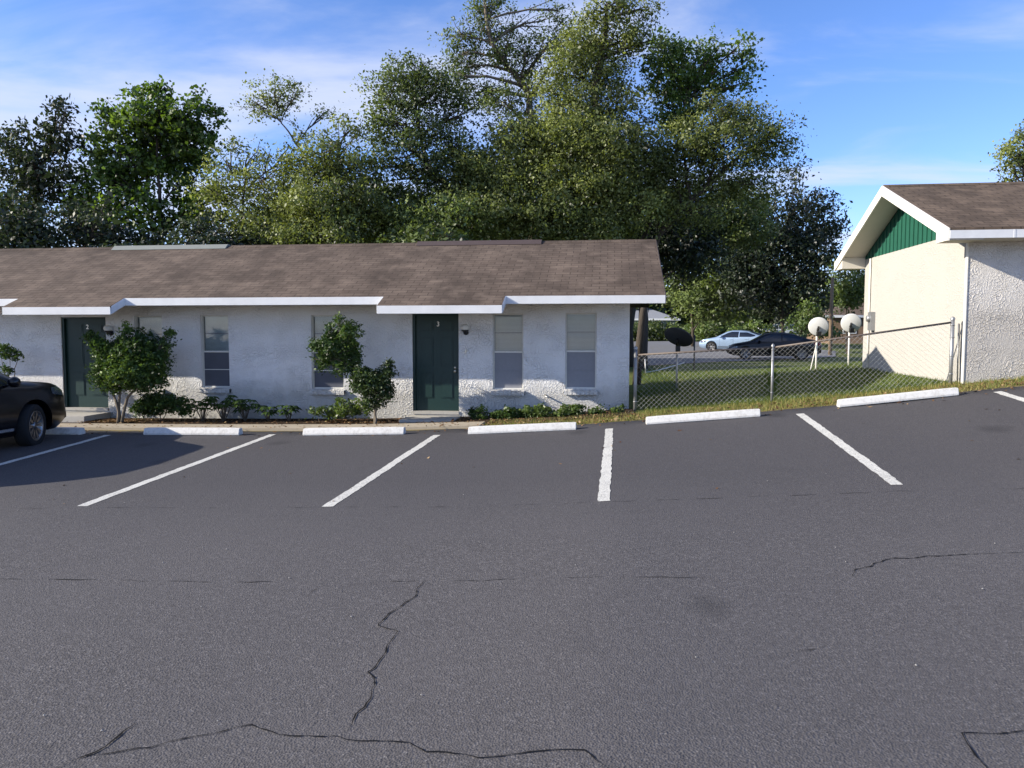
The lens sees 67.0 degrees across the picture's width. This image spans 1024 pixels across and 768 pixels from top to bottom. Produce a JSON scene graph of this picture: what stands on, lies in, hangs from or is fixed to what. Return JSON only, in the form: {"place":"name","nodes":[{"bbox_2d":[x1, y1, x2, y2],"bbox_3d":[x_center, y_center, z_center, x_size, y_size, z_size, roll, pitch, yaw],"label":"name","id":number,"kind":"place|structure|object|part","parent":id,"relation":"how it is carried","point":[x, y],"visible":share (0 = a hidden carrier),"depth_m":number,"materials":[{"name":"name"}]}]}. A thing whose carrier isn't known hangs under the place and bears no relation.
{"place":"outdoors","nodes":[
{"label":"outdoors","id":0,"kind":"place"},
{"bbox_2d":[0,386,1023,767],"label":"parking lot","id":1,"kind":"structure","parent":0,"point":[800,586],"depth_m":5.54,"materials":[{"name":"grey asphalt"}]},
{"bbox_2d":[0,373,65,445],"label":"parked suv","id":2,"kind":"object","parent":1,"relation":"on","point":[31,412],"visible":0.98,"depth_m":13.01,"materials":[{"name":"black metal"}]},
{"bbox_3d":[-8.363,-0.176,12.205,0.186,0.456,0.890,0,4,7],"label":"side window","id":3,"kind":"part","parent":2,"relation":"part of","materials":[{"name":"black glass"}]},
{"bbox_2d":[45,427,84,434],"bbox_3d":[-8.872,0.871,14.452,1.850,0.140,0.170,0,4,7],"label":"wheel stop","id":4,"kind":"object","parent":1,"relation":"on","point":[67,431],"visible":0.44,"depth_m":14.31,"materials":[{"name":"paint"}]},
{"bbox_2d":[143,427,242,434],"bbox_3d":[-5.827,0.863,14.131,1.850,0.146,0.170,0,4,7],"label":"wheel stop","id":5,"kind":"object","parent":1,"relation":"on","point":[187,431],"visible":1,"depth_m":14.06,"materials":[{"name":"paint"}]},
{"bbox_2d":[303,427,405,435],"bbox_3d":[-2.805,0.838,13.746,1.850,0.171,0.170,0,4,7],"label":"wheel stop","id":6,"kind":"object","parent":1,"relation":"on","point":[356,431],"visible":1,"depth_m":13.67,"materials":[{"name":"paint"}]},
{"bbox_2d":[468,422,575,433],"bbox_3d":[0.171,0.755,13.225,1.850,0.228,0.170,0,4,7],"label":"wheel stop","id":7,"kind":"object","parent":1,"relation":"on","point":[536,427],"visible":1,"depth_m":13.16,"materials":[{"name":"paint"}]},
{"bbox_2d":[63,379,1023,503],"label":"leaf litter","id":8,"kind":"object","parent":1,"relation":"on","point":[270,421],"visible":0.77,"depth_m":14.91,"materials":[{"name":"brown plant"}]},
{"bbox_2d":[646,409,759,424],"bbox_3d":[3.171,0.545,12.899,1.850,0.282,0.170,0,4,7],"label":"wheel stop","id":9,"kind":"object","parent":1,"relation":"on","point":[705,416],"visible":1,"depth_m":12.83,"materials":[{"name":"paint"}]},
{"bbox_2d":[837,387,958,406],"bbox_3d":[6.333,0.221,12.730,1.850,0.339,0.170,0,4,7],"label":"wheel stop","id":10,"kind":"object","parent":1,"relation":"on","point":[897,397],"visible":1,"depth_m":12.66,"materials":[{"name":"paint"}]},
{"bbox_2d":[0,0,1023,328],"label":"sky","id":11,"kind":"structure","parent":0,"point":[890,92],"materials":[{"name":"blue"}]},
{"bbox_2d":[97,333,1023,431],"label":"ground","id":12,"kind":"structure","parent":0,"point":[842,356],"depth_m":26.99,"materials":[{"name":"green plant"}]},
{"bbox_2d":[0,197,79,248],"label":"understory tree","id":13,"kind":"object","parent":12,"relation":"on","point":[20,235],"visible":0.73,"depth_m":26.86,"materials":[{"name":"green plant"}]},
{"bbox_2d":[0,94,109,231],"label":"shade tree","id":14,"kind":"object","parent":12,"relation":"on","point":[33,183],"visible":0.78,"depth_m":30.76,"materials":[{"name":"green plant"}]},
{"bbox_2d":[41,190,134,247],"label":"understory tree","id":15,"kind":"object","parent":12,"relation":"on","point":[82,229],"visible":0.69,"depth_m":27.61,"materials":[{"name":"green plant"}]},
{"bbox_2d":[86,225,177,247],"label":"understory tree","id":16,"kind":"object","parent":12,"relation":"on","point":[144,238],"visible":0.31,"depth_m":28.04,"materials":[{"name":"green plant"}]},
{"bbox_2d":[56,74,240,244],"bbox_3d":[-15.034,-6.573,32.490,8.032,12.209,5.327,0,4,7],"label":"broadleaf tree","id":17,"kind":"object","parent":12,"relation":"on","point":[167,130],"visible":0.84,"depth_m":31.59,"materials":[{"name":"green plant"}]},
{"bbox_2d":[153,208,252,244],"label":"understory tree","id":18,"kind":"object","parent":12,"relation":"on","point":[213,237],"visible":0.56,"depth_m":27.33,"materials":[{"name":"green plant"}]},
{"bbox_2d":[174,135,308,236],"bbox_3d":[-9.932,-5.013,30.148,5.724,9.576,5.219,0,4,7],"label":"mixed oak","id":19,"kind":"object","parent":12,"relation":"on","point":[245,189],"visible":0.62,"depth_m":29.49,"materials":[{"name":"green plant"}]},
{"bbox_2d":[206,218,285,244],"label":"understory tree","id":20,"kind":"object","parent":12,"relation":"on","point":[246,241],"visible":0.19,"depth_m":28.18,"materials":[{"name":"green plant"}]},
{"bbox_2d":[57,421,484,430],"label":"walkway","id":21,"kind":"structure","parent":12,"relation":"on","point":[296,427],"depth_m":14.91,"materials":[{"name":"concrete"}]},
{"bbox_2d":[227,68,336,169],"bbox_3d":[-11.444,-8.030,38.012,5.678,14.291,3.582,0,4,7],"label":"slender tree","id":22,"kind":"object","parent":12,"relation":"on","point":[278,113],"visible":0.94,"depth_m":37.72,"materials":[{"name":"green plant"}]},
{"bbox_2d":[233,188,353,243],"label":"background oak","id":23,"kind":"object","parent":12,"relation":"on","point":[263,218],"visible":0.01,"depth_m":35.51,"materials":[{"name":"green plant"}]},
{"bbox_2d":[222,100,415,244],"bbox_3d":[-7.004,-5.313,28.737,7.134,10.394,6.817,0,4,7],"label":"leafy oak","id":24,"kind":"object","parent":12,"relation":"on","point":[332,212],"visible":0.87,"depth_m":27.99,"materials":[{"name":"green plant"}]},
{"bbox_2d":[0,239,665,422],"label":"apartment building","id":25,"kind":"structure","parent":12,"relation":"on","point":[455,330],"depth_m":16.29,"materials":[{"name":"white paint"}]},
{"bbox_2d":[61,317,108,410],"bbox_3d":[-9.398,-0.444,17.087,1.067,2.055,0.170,0,4,7],"label":"door","id":26,"kind":"structure","parent":25,"relation":"in","point":[77,394],"depth_m":17.12,"materials":[{"name":"wood"}]},
{"bbox_2d":[133,316,164,393],"bbox_3d":[-7.889,-0.637,16.845,0.696,1.691,0.214,0,4,7],"label":"window","id":27,"kind":"structure","parent":25,"relation":"in","point":[145,321],"depth_m":16.90,"materials":[{"name":"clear glass"}]},
{"bbox_2d":[199,315,230,392],"bbox_3d":[-6.378,-0.645,16.653,0.681,1.673,0.214,0,4,7],"label":"window","id":28,"kind":"structure","parent":25,"relation":"in","point":[215,340],"depth_m":16.72,"materials":[{"name":"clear glass"}]},
{"bbox_2d":[310,315,344,394],"bbox_3d":[-3.888,-0.616,16.340,0.751,1.673,0.214,0,4,7],"label":"window","id":29,"kind":"structure","parent":25,"relation":"in","point":[325,381],"depth_m":16.41,"materials":[{"name":"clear glass"}]},
{"bbox_2d":[412,314,458,414],"bbox_3d":[-1.577,-0.417,16.098,0.977,2.084,0.170,0,4,7],"label":"door","id":30,"kind":"structure","parent":25,"relation":"in","point":[435,336],"depth_m":16.11,"materials":[{"name":"wood"}]},
{"bbox_2d":[491,314,524,395],"bbox_3d":[-0.077,-0.604,15.858,0.681,1.671,0.214,0,4,7],"label":"window","id":31,"kind":"structure","parent":25,"relation":"in","point":[507,351],"depth_m":15.92,"materials":[{"name":"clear glass"}]},
{"bbox_2d":[564,313,597,394],"bbox_3d":[1.398,-0.610,15.671,0.681,1.652,0.214,0,4,7],"label":"window","id":32,"kind":"structure","parent":25,"relation":"in","point":[581,358],"depth_m":15.73,"materials":[{"name":"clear glass"}]},
{"bbox_2d":[61,408,633,423],"bbox_3d":[-9.785,0.658,16.534,24.460,0.464,1.190,0,4,7],"label":"planting bed","id":33,"kind":"object","parent":12,"relation":"on","point":[229,421],"visible":0.29,"depth_m":15.82,"materials":[{"name":"brown soil"}]},
{"bbox_2d":[0,342,24,376],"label":"spindly shrub","id":34,"kind":"object","parent":33,"relation":"on","point":[4,350],"visible":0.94,"depth_m":16.54,"materials":[{"name":"green plant"}]},
{"bbox_2d":[79,320,181,422],"bbox_3d":[-7.820,-0.236,15.850,2.175,2.203,1.194,0,4,7],"label":"pruned shrub","id":35,"kind":"object","parent":33,"relation":"on","point":[124,363],"visible":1,"depth_m":15.71,"materials":[{"name":"green plant"}]},
{"bbox_2d":[126,388,198,420],"bbox_3d":[-7.332,0.461,16.238,1.598,0.743,0.886,0,4,7],"label":"bedding shrub","id":36,"kind":"object","parent":33,"relation":"on","point":[154,404],"visible":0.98,"depth_m":16.15,"materials":[{"name":"green plant"}]},
{"bbox_2d":[183,396,223,420],"bbox_3d":[-6.410,0.540,16.206,0.849,0.548,0.578,0,4,7],"label":"tropical plant","id":37,"kind":"object","parent":33,"relation":"on","point":[203,415],"visible":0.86,"depth_m":16.14,"materials":[{"name":"green plant"}]},
{"bbox_2d":[202,395,243,420],"bbox_3d":[-6.014,0.523,16.089,0.889,0.588,0.583,-1,4,-15],"label":"tropical plant","id":38,"kind":"object","parent":33,"relation":"on","point":[223,407],"visible":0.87,"depth_m":16.07,"materials":[{"name":"green plant"}]},
{"bbox_2d":[226,399,260,421],"bbox_3d":[-5.525,0.564,16.022,0.750,0.504,0.589,0,4,7],"label":"tropical plant","id":39,"kind":"object","parent":33,"relation":"on","point":[242,407],"visible":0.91,"depth_m":16.00,"materials":[{"name":"green plant"}]},
{"bbox_2d":[252,405,278,420],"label":"tropical plant","id":40,"kind":"object","parent":33,"relation":"on","point":[264,411],"visible":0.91,"depth_m":15.93,"materials":[{"name":"green plant"}]},
{"bbox_2d":[276,405,301,421],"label":"tropical plant","id":41,"kind":"object","parent":33,"relation":"on","point":[290,409],"visible":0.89,"depth_m":15.88,"materials":[{"name":"green plant"}]},
{"bbox_2d":[305,405,328,420],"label":"leafy plant","id":42,"kind":"object","parent":33,"relation":"on","point":[317,411],"visible":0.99,"depth_m":15.55,"materials":[{"name":"green plant"}]},
{"bbox_2d":[323,396,377,420],"bbox_3d":[-3.216,0.537,15.613,1.223,0.622,0.819,0,4,7],"label":"leafy plant","id":43,"kind":"object","parent":33,"relation":"on","point":[349,408],"visible":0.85,"depth_m":15.50,"materials":[{"name":"green plant"}]},
{"bbox_2d":[305,311,399,423],"bbox_3d":[-3.117,-0.295,15.196,1.890,2.254,0.997,0,4,7],"label":"pruned shrub","id":44,"kind":"object","parent":33,"relation":"on","point":[340,347],"visible":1,"depth_m":15.05,"materials":[{"name":"green plant"}]},
{"bbox_2d":[464,404,490,419],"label":"ground plant","id":45,"kind":"object","parent":33,"relation":"on","point":[477,413],"visible":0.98,"depth_m":15.38,"materials":[{"name":"green plant"}]},
{"bbox_2d":[489,404,523,418],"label":"ground plant","id":46,"kind":"object","parent":33,"relation":"on","point":[507,412],"visible":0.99,"depth_m":15.26,"materials":[{"name":"green plant"}]},
{"bbox_2d":[513,402,553,417],"bbox_3d":[0.421,0.548,15.323,0.861,0.407,0.522,2,4,27],"label":"ground plant","id":47,"kind":"object","parent":33,"relation":"on","point":[539,410],"visible":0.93,"depth_m":15.21,"materials":[{"name":"green plant"}]},
{"bbox_2d":[550,403,589,416],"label":"ground plant","id":48,"kind":"object","parent":33,"relation":"on","point":[570,410],"visible":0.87,"depth_m":15.10,"materials":[{"name":"green plant"}]},
{"bbox_2d":[584,403,606,414],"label":"ground plant","id":49,"kind":"object","parent":33,"relation":"on","point":[596,410],"visible":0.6,"depth_m":15.05,"materials":[{"name":"green plant"}]},
{"bbox_2d":[608,403,628,412],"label":"ground plant","id":50,"kind":"object","parent":33,"relation":"on","point":[620,408],"visible":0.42,"depth_m":15.05,"materials":[{"name":"green plant"}]},
{"bbox_2d":[354,181,436,241],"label":"background oak","id":51,"kind":"object","parent":12,"relation":"on","point":[397,206],"visible":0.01,"depth_m":35.86,"materials":[{"name":"green plant"}]},
{"bbox_2d":[371,218,475,242],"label":"understory tree","id":52,"kind":"object","parent":12,"relation":"on","point":[427,233],"visible":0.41,"depth_m":26.64,"materials":[{"name":"green plant"}]},
{"bbox_2d":[343,47,505,242],"bbox_3d":[-3.284,-6.635,29.973,7.270,12.689,5.239,3,5,35],"label":"spreading oak","id":53,"kind":"object","parent":12,"relation":"on","point":[428,173],"visible":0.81,"depth_m":29.32,"materials":[{"name":"green plant"}]},
{"bbox_2d":[425,186,515,239],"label":"background oak","id":54,"kind":"object","parent":12,"relation":"on","point":[460,225],"visible":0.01,"depth_m":36.85,"materials":[{"name":"green plant"}]},
{"bbox_2d":[427,0,580,239],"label":"tall sparse tree","id":55,"kind":"object","parent":12,"relation":"on","point":[497,55],"visible":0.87,"depth_m":33.88,"materials":[{"name":"green plant"}]},
{"bbox_2d":[428,0,689,242],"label":"great oak","id":56,"kind":"object","parent":12,"relation":"on","point":[594,152],"visible":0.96,"depth_m":29.56,"materials":[{"name":"green plant"}]},
{"bbox_2d":[632,308,646,384],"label":"leaning tree","id":57,"kind":"object","parent":12,"relation":"on","point":[641,331],"visible":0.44,"depth_m":22.37,"materials":[{"name":"brown plant"}]},
{"bbox_2d":[633,308,680,338],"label":"house","id":58,"kind":"structure","parent":12,"relation":"on","point":[655,315],"depth_m":91.78,"materials":[{"name":"white"}]},
{"bbox_2d":[614,184,703,320],"bbox_3d":[6.259,-6.021,39.112,6.483,10.135,5.293,0,4,7],"label":"background oak","id":59,"kind":"object","parent":12,"relation":"on","point":[664,246],"visible":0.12,"depth_m":37.58,"materials":[{"name":"green plant"}]},
{"bbox_2d":[633,319,687,340],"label":"hedge","id":60,"kind":"object","parent":12,"relation":"on","point":[657,329],"visible":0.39,"depth_m":80.66,"materials":[{"name":"green plant"}]},
{"bbox_2d":[644,359,684,372],"bbox_3d":[6.214,-0.857,30.842,0.151,0.501,7.033,2,4,24],"label":"plastic pipe","id":61,"kind":"object","parent":12,"relation":"on","point":[660,369],"visible":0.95,"depth_m":29.01,"materials":[{"name":"white plastic"}]},
{"bbox_2d":[664,327,692,386],"bbox_3d":[4.141,-0.531,19.279,0.698,1.758,0.628,0,4,7],"label":"satellite dish","id":62,"kind":"object","parent":12,"relation":"on","point":[678,337],"visible":0.97,"depth_m":19.17,"materials":[{"name":"black metal"}]},
{"bbox_2d":[641,204,742,291],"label":"background oak","id":63,"kind":"object","parent":12,"relation":"on","point":[693,258],"visible":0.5,"depth_m":38.71,"materials":[{"name":"green plant"}]},
{"bbox_2d":[693,335,694,368],"bbox_3d":[7.070,-1.176,30.004,0.055,1.450,0.055,2,4,30],"label":"fence post","id":64,"kind":"object","parent":12,"relation":"on","point":[694,354],"visible":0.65,"depth_m":30.00,"materials":[{"name":"black metal"}]},
{"bbox_2d":[629,17,773,366],"bbox_3d":[7.912,-8.021,32.938,5.288,14.968,5.000,-4,5,-44],"label":"vine covered tree","id":65,"kind":"object","parent":12,"relation":"on","point":[689,76],"visible":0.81,"depth_m":32.48,"materials":[{"name":"green plant"}]},
{"bbox_2d":[651,220,765,346],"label":"understory oak","id":66,"kind":"object","parent":12,"relation":"on","point":[695,299],"visible":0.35,"depth_m":60.29,"materials":[{"name":"green plant"}]},
{"bbox_2d":[675,320,743,340],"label":"hedge","id":67,"kind":"object","parent":12,"relation":"on","point":[704,333],"visible":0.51,"depth_m":76.73,"materials":[{"name":"green plant"}]},
{"bbox_2d":[616,83,811,368],"bbox_3d":[7.911,-6.134,31.268,8.186,11.431,5.995,0,4,7],"label":"moss draped oak","id":68,"kind":"object","parent":12,"relation":"on","point":[696,143],"visible":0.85,"depth_m":30.42,"materials":[{"name":"green plant"}]},
{"bbox_2d":[663,168,793,279],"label":"background oak","id":69,"kind":"object","parent":12,"relation":"on","point":[741,226],"visible":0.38,"depth_m":43.10,"materials":[{"name":"green plant"}]},
{"bbox_2d":[636,270,864,332],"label":"wood","id":70,"kind":"object","parent":12,"relation":"on","point":[653,306],"visible":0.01,"depth_m":97.21,"materials":[{"name":"plant"}]},
{"bbox_2d":[727,319,780,333],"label":"hedge","id":71,"kind":"object","parent":12,"relation":"on","point":[753,326],"visible":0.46,"depth_m":71.78,"materials":[{"name":"green plant"}]},
{"bbox_2d":[704,150,852,331],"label":"dark oak","id":72,"kind":"object","parent":12,"relation":"on","point":[766,271],"visible":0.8,"depth_m":56.43,"materials":[{"name":"green plant"}]},
{"bbox_2d":[759,324,798,334],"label":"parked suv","id":73,"kind":"object","parent":12,"relation":"on","point":[786,331],"visible":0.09,"depth_m":89.87,"materials":[{"name":"grey metal"}]},
{"bbox_2d":[633,317,954,411],"bbox_3d":[5.205,-0.250,14.608,5.760,2.027,0.152,1,4,11],"label":"chain link fence","id":74,"kind":"object","parent":12,"relation":"on","point":[951,351],"visible":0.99,"depth_m":14.54,"materials":[{"name":"metal"}]},
{"bbox_2d":[779,296,838,338],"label":"lit bush","id":75,"kind":"object","parent":12,"relation":"on","point":[800,325],"visible":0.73,"depth_m":49.48,"materials":[{"name":"green plant"}]},
{"bbox_2d":[808,317,828,369],"bbox_3d":[8.320,-1.005,21.141,0.491,1.634,0.409,-1,4,-21],"label":"satellite dish","id":76,"kind":"object","parent":12,"relation":"on","point":[818,326],"visible":0.98,"depth_m":21.08,"materials":[{"name":"white metal"}]},
{"bbox_2d":[796,320,845,341],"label":"hedge","id":77,"kind":"object","parent":12,"relation":"on","point":[840,332],"visible":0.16,"depth_m":65.32,"materials":[{"name":"green plant"}]},
{"bbox_2d":[828,277,833,354],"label":"utility pole","id":78,"kind":"object","parent":12,"relation":"on","point":[831,314],"visible":0.79,"depth_m":45.85,"materials":[{"name":"brown wood"}]},
{"bbox_2d":[806,303,863,343],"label":"house","id":79,"kind":"structure","parent":12,"relation":"on","point":[838,317],"depth_m":70.27,"materials":[{"name":"brown"}]},
{"bbox_2d":[818,258,864,353],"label":"lit tree","id":80,"kind":"object","parent":12,"relation":"on","point":[849,290],"visible":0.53,"depth_m":47.41,"materials":[{"name":"green plant"}]},
{"bbox_2d":[841,314,861,364],"bbox_3d":[9.618,-1.166,21.997,0.422,1.659,0.424,-1,4,-21],"label":"satellite dish","id":81,"kind":"object","parent":12,"relation":"on","point":[851,323],"visible":0.98,"depth_m":21.91,"materials":[{"name":"white metal"}]},
{"bbox_2d":[834,182,1023,383],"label":"gabled building","id":82,"kind":"structure","parent":12,"relation":"on","point":[924,254],"depth_m":15.04,"materials":[{"name":"beige paint"}]},
{"bbox_2d":[957,323,958,382],"bbox_3d":[8.159,-0.555,14.156,0.025,1.103,0.170,2,4,23],"label":"leaning pipe","id":83,"kind":"object","parent":12,"relation":"on","point":[957,352],"visible":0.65,"depth_m":14.15,"materials":[{"name":"white plastic"}]},
{"bbox_2d":[980,119,1023,181],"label":"distant oak","id":84,"kind":"object","parent":12,"relation":"on","point":[1016,160],"visible":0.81,"depth_m":36.05,"materials":[{"name":"green plant"}]},
{"bbox_2d":[634,341,835,364],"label":"driveway","id":85,"kind":"structure","parent":0,"point":[659,346],"depth_m":44.43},
{"bbox_2d":[699,330,761,349],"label":"parked sedan","id":86,"kind":"object","parent":85,"relation":"on","point":[725,340],"visible":0.45,"depth_m":51.50,"materials":[{"name":"silver metal"}]},
{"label":"side window","id":87,"kind":"part","parent":86,"relation":"part of","materials":[{"name":"black glass"}]},
{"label":"side window","id":88,"kind":"part","parent":86,"relation":"part of","materials":[{"name":"black glass"}]},
{"bbox_2d":[727,332,820,359],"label":"parked sedan","id":89,"kind":"object","parent":85,"relation":"on","point":[774,338],"visible":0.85,"depth_m":40.64,"materials":[{"name":"black metal"}]},
{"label":"side window","id":90,"kind":"part","parent":89,"relation":"part of","materials":[{"name":"black glass"}]},
{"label":"side window","id":91,"kind":"part","parent":89,"relation":"part of","materials":[{"name":"black glass"}]}
]}

